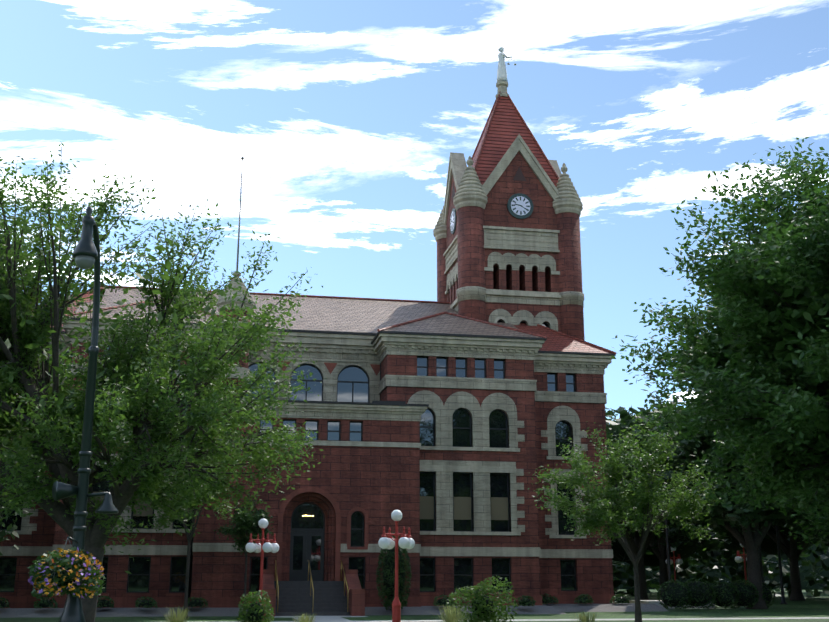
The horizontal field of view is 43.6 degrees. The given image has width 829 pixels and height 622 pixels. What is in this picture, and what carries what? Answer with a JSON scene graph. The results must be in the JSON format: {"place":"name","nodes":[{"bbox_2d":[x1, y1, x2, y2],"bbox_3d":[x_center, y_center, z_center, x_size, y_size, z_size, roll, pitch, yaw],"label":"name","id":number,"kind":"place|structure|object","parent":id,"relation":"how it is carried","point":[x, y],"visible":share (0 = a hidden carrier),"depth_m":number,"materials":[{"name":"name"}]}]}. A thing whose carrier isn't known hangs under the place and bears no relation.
{"place":"outdoors","nodes":[
{"label":"outdoors","id":0,"kind":"place"},
{"bbox_2d":[0,193,85,528],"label":"tree","id":1,"kind":"object","parent":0,"point":[18,505],"depth_m":37.15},
{"bbox_2d":[31,289,103,330],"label":"bay roof","id":2,"kind":"structure","parent":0,"point":[88,300],"depth_m":56.02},
{"bbox_2d":[68,317,207,324],"bbox_3d":[-13.239,1.577,53.658,8.700,0.110,8.550,3,-15,-10],"label":"pavilion gutter","id":3,"kind":"object","parent":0,"point":[73,318],"depth_m":49.09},
{"bbox_2d":[68,301,212,322],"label":"pavilion roof","id":4,"kind":"structure","parent":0,"point":[113,312],"depth_m":50.89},
{"bbox_2d":[65,298,218,316],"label":"pavilion hip caps","id":5,"kind":"object","parent":4,"relation":"on","point":[118,306],"visible":0.1,"depth_m":51.57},
{"bbox_2d":[0,142,326,621],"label":"honey locust tree","id":6,"kind":"object","parent":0,"point":[122,404],"depth_m":25.14,"materials":[{"name":"plant"}]},
{"bbox_2d":[156,606,190,621],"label":"feather grass","id":7,"kind":"object","parent":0,"point":[179,618],"depth_m":26.86,"materials":[{"name":"green plant"}]},
{"bbox_2d":[146,436,246,617],"bbox_3d":[-9.375,8.899,42.967,5.040,7.960,5.076,3,-15,-10],"label":"young tree","id":8,"kind":"object","parent":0,"point":[197,502],"depth_m":42.76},
{"bbox_2d":[220,309,249,396],"bbox_3d":[-8.820,2.185,50.438,1.480,4.300,1.480,3,-15,-10],"label":"bartizan drum","id":9,"kind":"object","parent":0,"point":[243,364],"visible":0.06,"depth_m":49.99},
{"bbox_2d":[214,272,258,380],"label":"gable","id":10,"kind":"structure","parent":9,"relation":"on","point":[221,302],"depth_m":50.35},
{"bbox_2d":[236,157,243,270],"bbox_3d":[-8.800,-4.905,52.276,0.180,6.190,0.171,3,-15,-10],"label":"flagpole","id":11,"kind":"object","parent":10,"relation":"on","point":[242,158],"visible":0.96,"depth_m":52.15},
{"bbox_2d":[214,494,273,614],"bbox_3d":[-7.284,10.499,44.137,2.605,5.447,2.610,3,-15,-10],"label":"tree","id":12,"kind":"object","parent":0,"point":[243,522],"depth_m":44.14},
{"bbox_2d":[0,320,576,592],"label":"window frames","id":13,"kind":"structure","parent":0,"point":[433,427],"depth_m":50.95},
{"bbox_2d":[0,324,574,591],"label":"window glass","id":14,"kind":"object","parent":13,"relation":"in","point":[462,482],"visible":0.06,"depth_m":50.76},
{"bbox_2d":[93,492,507,519],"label":"windows","id":15,"kind":"structure","parent":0,"point":[462,508],"depth_m":50.79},
{"bbox_2d":[292,612,316,621],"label":"feather grass","id":16,"kind":"object","parent":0,"point":[306,618],"depth_m":27.11,"materials":[{"name":"green plant"}]},
{"bbox_2d":[372,401,405,403],"bbox_3d":[-1.321,4.652,51.088,1.600,0.250,1.100,3,-15,-10],"label":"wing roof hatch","id":17,"kind":"object","parent":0,"point":[403,402],"visible":0.21,"depth_m":50.59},
{"bbox_2d":[0,589,828,621],"bbox_3d":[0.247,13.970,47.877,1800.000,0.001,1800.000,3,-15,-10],"label":"lawn ground","id":18,"kind":"structure","parent":0,"point":[817,606],"depth_m":45.06,"materials":[{"name":"green plant"}]},
{"bbox_2d":[0,354,65,595],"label":"wall","id":19,"kind":"structure","parent":18,"relation":"on","point":[43,534],"depth_m":49.40,"materials":[{"name":"red brick"}]},
{"bbox_2d":[0,596,46,607],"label":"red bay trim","id":20,"kind":"structure","parent":19,"relation":"attached to","point":[21,601],"depth_m":48.70,"materials":[{"name":"brick"}]},
{"bbox_2d":[0,334,70,555],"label":"bay trim","id":21,"kind":"structure","parent":19,"relation":"on","point":[24,550],"depth_m":49.34,"materials":[{"name":"stone"}]},
{"bbox_2d":[0,347,70,530],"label":"stone trim","id":22,"kind":"structure","parent":19,"relation":"attached to","point":[26,525],"depth_m":49.65,"materials":[{"name":"stone"}]},
{"bbox_2d":[0,344,93,555],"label":"tree","id":23,"kind":"object","parent":18,"relation":"on","point":[10,528],"visible":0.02,"depth_m":38.45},
{"bbox_2d":[52,206,118,621],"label":"street lamp","id":24,"kind":"object","parent":18,"relation":"on","point":[73,607],"visible":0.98,"depth_m":18.21,"materials":[{"name":"metal"}]},
{"bbox_2d":[28,547,103,597],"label":"flowers","id":25,"kind":"object","parent":24,"relation":"attached to","point":[46,579],"visible":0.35,"depth_m":17.07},
{"bbox_2d":[27,547,105,598],"bbox_3d":[-5.837,4.400,17.460,1.259,0.866,1.435,3,-15,-10],"label":"flower basket","id":26,"kind":"object","parent":24,"relation":"attached to","point":[65,561],"depth_m":17.15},
{"bbox_2d":[75,255,94,268],"bbox_3d":[-5.756,-0.831,18.087,0.340,0.220,0.332,3,-15,-10],"label":"lamp lens","id":27,"kind":"object","parent":24,"relation":"attached to","point":[84,261],"visible":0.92,"depth_m":17.98,"materials":[{"name":"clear glass"}]},
{"bbox_2d":[53,342,225,596],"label":"wall","id":28,"kind":"structure","parent":18,"relation":"on","point":[117,577],"depth_m":47.32,"materials":[{"name":"red brick"}]},
{"bbox_2d":[47,593,190,607],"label":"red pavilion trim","id":29,"kind":"structure","parent":28,"relation":"on","point":[129,602],"depth_m":46.84,"materials":[{"name":"brick"}]},
{"bbox_2d":[52,320,205,554],"bbox_3d":[-13.247,6.865,52.336,8.520,10.790,8.460,3,-15,-10],"label":"stone band","id":30,"kind":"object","parent":28,"relation":"on","point":[156,549],"visible":0.08,"depth_m":47.64,"materials":[{"name":"stone"}]},
{"bbox_2d":[68,335,213,528],"bbox_3d":[-13.282,6.664,52.581,7.760,8.998,8.080,3,-15,-10],"label":"stone trim","id":31,"kind":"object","parent":30,"relation":"on","point":[125,514],"depth_m":48.20,"materials":[{"name":"stone"}]},
{"bbox_2d":[236,590,273,621],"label":"path shrub","id":32,"kind":"object","parent":18,"relation":"on","point":[262,602],"depth_m":32.03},
{"bbox_2d":[249,528,276,605],"bbox_3d":[-5.976,10.257,40.493,1.109,3.490,1.101,3,-15,-10],"label":"globe lamp post","id":33,"kind":"object","parent":18,"relation":"on","point":[258,540],"visible":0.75,"depth_m":40.58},
{"bbox_2d":[245,518,278,552],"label":"lamp globes","id":34,"kind":"object","parent":33,"relation":"attached to","point":[267,547],"visible":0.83,"depth_m":40.79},
{"bbox_2d":[191,416,419,596],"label":"wing wall","id":35,"kind":"structure","parent":18,"relation":"on","point":[379,485],"depth_m":48.55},
{"bbox_2d":[188,363,380,606],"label":"down pipes","id":36,"kind":"object","parent":35,"relation":"attached to","point":[190,574],"depth_m":47.56,"materials":[{"name":"black metal"}]},
{"bbox_2d":[189,487,420,607],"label":"brick trim","id":37,"kind":"structure","parent":35,"relation":"attached to","point":[223,602],"depth_m":47.79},
{"bbox_2d":[289,502,324,580],"bbox_3d":[-5.040,10.816,48.682,1.620,3.610,0.160,3,-15,-10],"label":"entrance door","id":38,"kind":"structure","parent":35,"relation":"in","point":[307,534],"depth_m":48.53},
{"bbox_2d":[192,401,426,552],"bbox_3d":[-4.881,7.784,48.583,11.040,6.870,0.820,3,-15,-10],"label":"stone trim","id":39,"kind":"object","parent":35,"relation":"attached to","point":[313,407],"visible":0.44,"depth_m":49.15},
{"bbox_2d":[221,399,428,406],"bbox_3d":[-5.224,4.870,51.235,11.160,0.100,4.680,3,-15,-10],"label":"wing flashing","id":40,"kind":"object","parent":39,"relation":"on","point":[361,403],"visible":0.21,"depth_m":49.37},
{"bbox_2d":[223,410,420,420],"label":"cornice","id":41,"kind":"structure","parent":35,"relation":"attached to","point":[355,416],"depth_m":49.49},
{"bbox_2d":[274,581,349,615],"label":"entrance steps","id":42,"kind":"structure","parent":18,"relation":"on","point":[294,598],"depth_m":45.62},
{"bbox_2d":[275,560,348,611],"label":"handrails","id":43,"kind":"object","parent":42,"relation":"on","point":[276,579],"visible":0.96,"depth_m":45.83,"materials":[{"name":"gold metal"}]},
{"bbox_2d":[262,569,364,616],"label":"stair side walls","id":44,"kind":"structure","parent":18,"relation":"on","point":[355,595],"depth_m":44.66,"materials":[{"name":"brick"}]},
{"bbox_2d":[0,603,667,617],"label":"lawn","id":45,"kind":"structure","parent":18,"relation":"on","point":[160,612],"depth_m":45.74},
{"bbox_2d":[0,597,9,607],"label":"shrub","id":46,"kind":"object","parent":45,"relation":"on","point":[6,602],"depth_m":43.44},
{"bbox_2d":[34,596,57,608],"bbox_3d":[-15.611,12.343,43.909,1.011,0.550,1.061,3,-15,-10],"label":"shrub","id":47,"kind":"object","parent":45,"relation":"on","point":[46,599],"depth_m":43.68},
{"bbox_2d":[97,595,114,607],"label":"shrub","id":48,"kind":"object","parent":45,"relation":"on","point":[109,599],"depth_m":44.24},
{"bbox_2d":[135,596,157,608],"bbox_3d":[-11.486,12.502,44.469,1.009,0.518,1.057,3,-15,-10],"label":"shrub","id":49,"kind":"object","parent":45,"relation":"on","point":[152,600],"depth_m":44.25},
{"bbox_2d":[188,597,208,607],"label":"shrub","id":50,"kind":"object","parent":45,"relation":"on","point":[203,601],"depth_m":44.93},
{"bbox_2d":[433,594,453,606],"bbox_3d":[1.353,13.185,47.205,1.019,0.579,1.070,3,-15,-10],"label":"shrub","id":51,"kind":"object","parent":45,"relation":"on","point":[436,598],"depth_m":47.01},
{"bbox_2d":[514,595,535,606],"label":"shrub","id":52,"kind":"object","parent":45,"relation":"on","point":[523,597],"depth_m":47.10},
{"bbox_2d":[541,593,558,604],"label":"shrub","id":53,"kind":"object","parent":45,"relation":"on","point":[555,600],"depth_m":51.24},
{"bbox_2d":[574,594,593,603],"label":"shrub","id":54,"kind":"object","parent":45,"relation":"on","point":[584,596],"depth_m":51.69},
{"bbox_2d":[609,593,629,603],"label":"shrub","id":55,"kind":"object","parent":45,"relation":"on","point":[618,596],"depth_m":52.16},
{"bbox_2d":[376,532,411,610],"bbox_3d":[-0.912,11.533,45.916,1.642,3.480,1.573,3,-15,-10],"label":"columnar tree","id":56,"kind":"object","parent":18,"relation":"on","point":[379,578],"depth_m":45.50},
{"bbox_2d":[382,521,411,621],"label":"globe lamp post","id":57,"kind":"object","parent":18,"relation":"on","point":[396,610],"visible":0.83,"depth_m":35.29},
{"bbox_2d":[378,510,414,548],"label":"lamp globes","id":58,"kind":"object","parent":57,"relation":"on","point":[403,542],"visible":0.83,"depth_m":35.34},
{"bbox_2d":[381,355,540,595],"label":"building wall","id":59,"kind":"structure","parent":18,"relation":"on","point":[525,576],"depth_m":51.41,"materials":[{"name":"red brick"}]},
{"bbox_2d":[378,348,536,531],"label":"stone trim","id":60,"kind":"structure","parent":59,"relation":"on","point":[443,415],"depth_m":51.65,"materials":[{"name":"stone"}]},
{"bbox_2d":[372,333,543,556],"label":"stone bands","id":61,"kind":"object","parent":59,"relation":"on","point":[429,341],"visible":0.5,"depth_m":51.65,"materials":[{"name":"stone"}]},
{"bbox_2d":[377,344,537,356],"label":"pavilion dentils","id":62,"kind":"object","parent":61,"relation":"on","point":[439,347],"visible":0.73,"depth_m":52.58,"materials":[{"name":"stone"}]},
{"bbox_2d":[371,331,546,343],"bbox_3d":[1.703,2.275,56.357,8.700,0.110,8.550,3,-15,-10],"label":"roof gutter","id":63,"kind":"object","parent":61,"relation":"attached to","point":[459,335],"visible":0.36,"depth_m":52.32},
{"bbox_2d":[382,314,541,337],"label":"pavilion roof","id":64,"kind":"structure","parent":61,"relation":"on","point":[447,323],"depth_m":53.70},
{"bbox_2d":[377,311,546,338],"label":"pavilion right roof hip caps","id":65,"kind":"object","parent":64,"relation":"on","point":[449,313],"visible":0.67,"depth_m":54.55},
{"bbox_2d":[420,592,541,605],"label":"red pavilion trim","id":66,"kind":"structure","parent":59,"relation":"on","point":[427,600],"depth_m":49.47,"materials":[{"name":"brick"}]},
{"bbox_2d":[446,575,518,621],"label":"path shrub","id":67,"kind":"object","parent":18,"relation":"on","point":[466,592],"depth_m":32.18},
{"bbox_2d":[534,372,613,594],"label":"bay wall","id":68,"kind":"structure","parent":18,"relation":"on","point":[594,576],"depth_m":54.77,"materials":[{"name":"red brick"}]},
{"bbox_2d":[437,206,584,340],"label":"corner turrets","id":69,"kind":"object","parent":68,"relation":"on","point":[470,244],"visible":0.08,"depth_m":60.43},
{"bbox_2d":[433,156,582,241],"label":"turret caps","id":70,"kind":"object","parent":69,"relation":"on","point":[469,192],"visible":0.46,"depth_m":61.64,"materials":[{"name":"stone"}]},
{"bbox_2d":[456,286,583,307],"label":"turret bands","id":71,"kind":"object","parent":69,"relation":"attached to","point":[479,293],"visible":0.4,"depth_m":59.64,"materials":[{"name":"stone"}]},
{"bbox_2d":[534,366,606,534],"bbox_3d":[6.743,9.127,62.107,4.980,8.998,14.080,3,-15,-10],"label":"stone trim","id":72,"kind":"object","parent":68,"relation":"attached to","point":[557,414],"visible":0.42,"depth_m":55.86,"materials":[{"name":"stone"}]},
{"bbox_2d":[534,363,606,367],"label":"cornice dentils","id":73,"kind":"object","parent":68,"relation":"on","point":[576,365],"visible":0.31,"depth_m":56.62,"materials":[{"name":"stone"}]},
{"bbox_2d":[534,353,612,557],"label":"stone bands","id":74,"kind":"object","parent":68,"relation":"on","point":[567,359],"visible":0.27,"depth_m":56.12,"materials":[{"name":"stone"}]},
{"bbox_2d":[514,323,609,352],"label":"bay roof","id":75,"kind":"structure","parent":74,"relation":"on","point":[554,341],"depth_m":57.62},
{"bbox_2d":[537,324,615,353],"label":"roof ridge trim","id":76,"kind":"structure","parent":74,"relation":"on","point":[577,339],"depth_m":58.27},
{"bbox_2d":[538,350,615,355],"bbox_3d":[7.017,4.052,63.226,5.450,0.110,14.550,3,-15,-10],"label":"bay gutter","id":77,"kind":"object","parent":74,"relation":"attached to","point":[581,353],"visible":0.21,"depth_m":56.40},
{"bbox_2d":[542,595,614,603],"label":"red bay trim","id":78,"kind":"structure","parent":68,"relation":"attached to","point":[597,599],"depth_m":53.58,"materials":[{"name":"brick"}]},
{"bbox_2d":[528,414,722,621],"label":"young ash tree","id":79,"kind":"object","parent":18,"relation":"on","point":[596,519],"depth_m":36.24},
{"bbox_2d":[605,394,706,599],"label":"tree","id":80,"kind":"object","parent":18,"relation":"on","point":[618,426],"depth_m":72.60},
{"bbox_2d":[612,551,708,592],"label":"trees","id":81,"kind":"object","parent":18,"relation":"on","point":[655,568],"depth_m":122.23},
{"bbox_2d":[609,391,720,597],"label":"tree","id":82,"kind":"object","parent":18,"relation":"on","point":[660,552],"depth_m":85.59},
{"bbox_2d":[611,524,723,595],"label":"trees","id":83,"kind":"object","parent":18,"relation":"on","point":[684,565],"depth_m":100.65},
{"bbox_2d":[629,600,714,607],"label":"wall","id":84,"kind":"structure","parent":18,"relation":"on","point":[656,602],"depth_m":56.10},
{"bbox_2d":[656,580,691,609],"bbox_3d":[13.120,14.316,52.359,1.798,1.471,1.831,3,-15,-10],"label":"round shrub","id":85,"kind":"object","parent":18,"relation":"on","point":[674,597],"depth_m":51.92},
{"bbox_2d":[670,551,680,579],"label":"globe lamp post","id":86,"kind":"object","parent":18,"relation":"on","point":[674,557],"visible":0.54,"depth_m":73.40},
{"bbox_2d":[685,577,715,608],"bbox_3d":[14.517,14.484,53.228,1.842,1.572,1.921,3,-15,-10],"label":"round shrub","id":87,"kind":"object","parent":18,"relation":"on","point":[697,594],"depth_m":52.67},
{"bbox_2d":[614,389,828,608],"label":"tree","id":88,"kind":"object","parent":18,"relation":"on","point":[718,515],"depth_m":54.89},
{"bbox_2d":[659,414,786,604],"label":"trunks","id":89,"kind":"object","parent":18,"relation":"on","point":[783,601],"visible":0.42,"depth_m":64.91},
{"bbox_2d":[709,582,738,608],"bbox_3d":[16.019,14.786,53.859,1.692,1.417,1.749,3,-15,-10],"label":"round shrub","id":90,"kind":"object","parent":18,"relation":"on","point":[733,605],"depth_m":53.38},
{"bbox_2d":[685,531,789,591],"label":"trees","id":91,"kind":"object","parent":18,"relation":"on","point":[772,566],"depth_m":125.60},
{"bbox_2d":[736,547,746,582],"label":"globe lamp post","id":92,"kind":"object","parent":18,"relation":"on","point":[743,554],"visible":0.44,"depth_m":65.28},
{"bbox_2d":[730,579,758,608],"bbox_3d":[17.283,14.924,54.680,1.764,1.527,1.833,3,-15,-10],"label":"round shrub","id":93,"kind":"object","parent":18,"relation":"on","point":[750,600],"depth_m":54.16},
{"bbox_2d":[661,382,828,597],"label":"trees","id":94,"kind":"object","parent":18,"relation":"on","point":[730,561],"depth_m":89.50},
{"bbox_2d":[761,582,775,607],"bbox_3d":[18.514,15.233,55.665,1.687,1.401,1.724,3,-15,-10],"label":"round shrub","id":95,"kind":"object","parent":18,"relation":"on","point":[773,592],"depth_m":55.21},
{"bbox_2d":[730,513,828,600],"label":"tree","id":96,"kind":"object","parent":18,"relation":"on","point":[792,551],"depth_m":76.89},
{"bbox_2d":[783,538,828,592],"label":"trees","id":97,"kind":"object","parent":18,"relation":"on","point":[808,563],"depth_m":118.77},
{"bbox_2d":[0,0,828,423],"label":"sky","id":98,"kind":"structure","parent":0,"point":[345,118],"materials":[{"name":"blue"}]},
{"bbox_2d":[437,604,467,621],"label":"feather grass","id":99,"kind":"object","parent":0,"point":[451,616],"depth_m":26.75,"materials":[{"name":"green plant"}]},
{"bbox_2d":[446,203,560,331],"bbox_3d":[5.682,-0.120,63.391,6.600,11.050,6.600,3,-15,-10],"label":"tower shaft","id":100,"kind":"object","parent":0,"point":[500,215],"visible":0.29,"depth_m":61.04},
{"bbox_2d":[450,193,532,233],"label":"tower clock rims","id":101,"kind":"object","parent":100,"relation":"attached to","point":[513,214],"visible":0.54,"depth_m":61.58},
{"bbox_2d":[450,196,529,230],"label":"tower clock faces","id":102,"kind":"object","parent":101,"relation":"in","point":[522,203],"visible":0.4,"depth_m":61.56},
{"bbox_2d":[446,189,553,229],"bbox_3d":[5.682,-5.905,64.887,6.640,0.900,6.640,3,-15,-10],"label":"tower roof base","id":103,"kind":"object","parent":100,"relation":"on","point":[496,196],"depth_m":61.84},
{"bbox_2d":[448,151,547,213],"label":"tower gables","id":104,"kind":"object","parent":103,"relation":"on","point":[531,183],"visible":0.04,"depth_m":62.13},
{"bbox_2d":[452,167,525,197],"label":"tower gable vents","id":105,"kind":"object","parent":104,"relation":"attached to","point":[519,176],"visible":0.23,"depth_m":62.10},
{"bbox_2d":[472,96,557,185],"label":"tower roof","id":106,"kind":"structure","parent":103,"relation":"on","point":[507,127],"depth_m":64.50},
{"bbox_2d":[495,80,509,99],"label":"pedestal","id":107,"kind":"object","parent":106,"relation":"on","point":[501,85],"visible":0.81,"depth_m":66.79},
{"bbox_2d":[497,47,516,81],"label":"lady justice statue","id":108,"kind":"object","parent":107,"relation":"on","point":[501,73],"visible":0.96,"depth_m":67.26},
{"bbox_2d":[472,92,558,179],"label":"tower roof hip caps","id":109,"kind":"object","parent":106,"relation":"on","point":[528,129],"visible":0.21,"depth_m":65.01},
{"bbox_2d":[442,134,560,325],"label":"stone trim","id":110,"kind":"structure","parent":100,"relation":"attached to","point":[521,239],"depth_m":61.42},
{"bbox_2d":[446,252,559,330],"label":"stone trim","id":111,"kind":"structure","parent":100,"relation":"attached to","point":[521,259],"depth_m":60.39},
{"bbox_2d":[219,616,828,621],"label":"concrete path","id":112,"kind":"structure","parent":0,"point":[328,619],"depth_m":40.35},
{"bbox_2d":[572,611,598,621],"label":"feather grass","id":113,"kind":"object","parent":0,"point":[583,618],"depth_m":26.78,"materials":[{"name":"green plant"}]},
{"bbox_2d":[610,134,828,549],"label":"ash tree","id":114,"kind":"object","parent":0,"point":[804,292],"depth_m":29.43,"materials":[{"name":"plant"}]},
{"bbox_2d":[612,543,828,589],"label":"trees","id":115,"kind":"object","parent":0,"point":[823,572],"depth_m":155.93,"materials":[{"name":"green plant"}]},
{"bbox_3d":[-7.524,11.297,62.306,32.600,13.400,11.000,3,-15,-10],"label":"block wall","id":116,"kind":"object","parent":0,"visible":0},
{"bbox_2d":[235,350,379,402],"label":"wall","id":117,"kind":"structure","parent":116,"relation":"on","point":[329,392],"depth_m":53.59,"materials":[{"name":"stone"}]},
{"bbox_2d":[249,331,379,385],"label":"wall","id":118,"kind":"structure","parent":117,"relation":"attached to","point":[327,341],"depth_m":53.58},
{"bbox_2d":[75,287,516,332],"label":"roof","id":119,"kind":"structure","parent":118,"relation":"on","point":[344,315],"depth_m":58.88,"materials":[{"name":"tile"}]},
{"bbox_2d":[101,285,449,303],"bbox_3d":[-7.033,-0.905,62.746,23.800,0.180,0.180,3,-15,-10],"label":"roof ridge cap","id":120,"kind":"object","parent":119,"relation":"on","point":[324,296],"visible":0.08,"depth_m":63.12,"materials":[{"name":"red tile"}]},
{"bbox_2d":[257,345,376,353],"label":"wall dentils","id":121,"kind":"object","parent":118,"relation":"attached to","point":[337,350],"visible":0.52,"depth_m":53.67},
{"bbox_2d":[271,329,376,334],"bbox_3d":[-5.566,1.231,54.070,7.600,0.110,1.550,3,-15,-10],"label":"wall gutter","id":122,"kind":"object","parent":118,"relation":"attached to","point":[329,332],"visible":0.07,"depth_m":53.52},
{"bbox_2d":[278,361,379,375],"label":"wall spandrels","id":123,"kind":"object","parent":117,"relation":"attached to","point":[331,367],"visible":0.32,"depth_m":53.65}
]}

